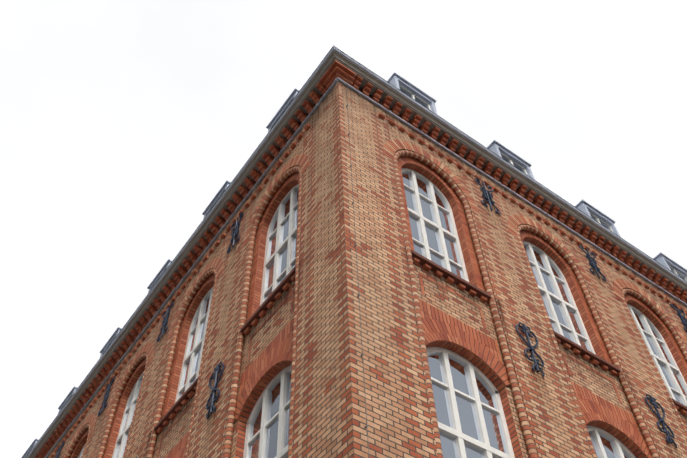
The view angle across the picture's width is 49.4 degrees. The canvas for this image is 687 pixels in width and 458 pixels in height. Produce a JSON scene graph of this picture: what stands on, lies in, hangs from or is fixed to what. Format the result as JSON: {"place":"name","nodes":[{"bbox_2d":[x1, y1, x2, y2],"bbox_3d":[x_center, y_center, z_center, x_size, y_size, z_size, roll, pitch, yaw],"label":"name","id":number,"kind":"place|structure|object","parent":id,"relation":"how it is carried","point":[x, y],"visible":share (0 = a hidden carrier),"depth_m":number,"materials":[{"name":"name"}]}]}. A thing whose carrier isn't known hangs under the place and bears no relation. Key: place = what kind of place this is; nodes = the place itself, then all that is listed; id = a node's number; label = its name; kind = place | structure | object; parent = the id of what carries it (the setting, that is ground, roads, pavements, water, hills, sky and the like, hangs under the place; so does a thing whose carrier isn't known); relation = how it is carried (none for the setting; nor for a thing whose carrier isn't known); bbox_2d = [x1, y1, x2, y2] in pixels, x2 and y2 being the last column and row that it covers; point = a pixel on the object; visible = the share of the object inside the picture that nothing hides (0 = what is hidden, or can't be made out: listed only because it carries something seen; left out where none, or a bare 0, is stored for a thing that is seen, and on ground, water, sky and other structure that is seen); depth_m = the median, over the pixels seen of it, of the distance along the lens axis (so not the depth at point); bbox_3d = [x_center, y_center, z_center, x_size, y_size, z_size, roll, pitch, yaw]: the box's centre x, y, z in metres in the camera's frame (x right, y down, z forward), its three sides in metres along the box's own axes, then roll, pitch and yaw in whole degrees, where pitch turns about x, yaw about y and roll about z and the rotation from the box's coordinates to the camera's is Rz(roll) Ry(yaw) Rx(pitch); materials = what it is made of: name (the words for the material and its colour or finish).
{"place":"outdoors","nodes":[
{"label":"outdoors","id":0,"kind":"place"},
{"bbox_2d":[0,0,686,457],"label":"sky","id":1,"kind":"structure","parent":0,"point":[121,121],"materials":[{"name":"white"}]},
{"label":"ground","id":2,"kind":"structure","parent":0,"visible":0},
{"bbox_2d":[47,81,686,457],"bbox_3d":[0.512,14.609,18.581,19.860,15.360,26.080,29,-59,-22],"label":"building walls","id":3,"kind":"structure","parent":2,"relation":"on","point":[330,408],"depth_m":11.89,"materials":[{"name":"brick"}]},
{"bbox_2d":[26,45,686,457],"bbox_3d":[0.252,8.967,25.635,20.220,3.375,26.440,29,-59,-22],"label":"cornice and roof","id":4,"kind":"structure","parent":3,"relation":"on","point":[396,95],"depth_m":16.58,"materials":[{"name":"metal"}]},
{"bbox_2d":[21,72,686,457],"bbox_3d":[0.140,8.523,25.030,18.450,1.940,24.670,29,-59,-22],"label":"dormers","id":5,"kind":"object","parent":4,"relation":"attached to","point":[429,102],"visible":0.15,"depth_m":18.84,"materials":[{"name":"metal"}]},
{"bbox_2d":[34,60,686,457],"bbox_3d":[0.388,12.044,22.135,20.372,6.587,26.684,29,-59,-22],"label":"brick trim","id":6,"kind":"structure","parent":3,"relation":"attached to","point":[446,328],"depth_m":14.87,"materials":[{"name":"brick"}]},
{"bbox_2d":[55,178,686,457],"bbox_3d":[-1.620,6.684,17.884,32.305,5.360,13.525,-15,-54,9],"label":"wall anchors","id":7,"kind":"object","parent":3,"relation":"attached to","point":[487,195],"depth_m":13.21,"materials":[{"name":"metal"}]},
{"bbox_2d":[57,88,686,450],"bbox_3d":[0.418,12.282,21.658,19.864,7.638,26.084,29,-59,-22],"label":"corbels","id":8,"kind":"object","parent":3,"relation":"attached to","point":[399,115],"depth_m":15.56,"materials":[{"name":"brown brick"}]},
{"bbox_2d":[65,150,686,457],"bbox_3d":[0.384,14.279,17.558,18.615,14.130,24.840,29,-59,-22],"label":"roll mouldings","id":9,"kind":"object","parent":3,"relation":"attached to","point":[526,429],"visible":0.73,"depth_m":13.17,"materials":[{"name":"orange brick"}]},
{"bbox_2d":[78,168,686,457],"bbox_3d":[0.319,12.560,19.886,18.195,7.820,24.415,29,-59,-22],"label":"window frames","id":10,"kind":"structure","parent":3,"relation":"in","point":[461,438],"depth_m":13.28,"materials":[{"name":"white wood"}]},
{"bbox_2d":[115,172,686,457],"bbox_3d":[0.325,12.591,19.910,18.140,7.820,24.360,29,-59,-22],"label":"window glass","id":11,"kind":"object","parent":10,"relation":"in","point":[467,412],"depth_m":12.46,"materials":[{"name":"glass"}]},
{"bbox_2d":[154,249,686,429],"bbox_3d":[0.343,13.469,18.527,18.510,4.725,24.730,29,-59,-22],"label":"window sills","id":12,"kind":"structure","parent":3,"relation":"attached to","point":[434,268],"depth_m":12.26,"materials":[{"name":"brown brick"}]}
]}

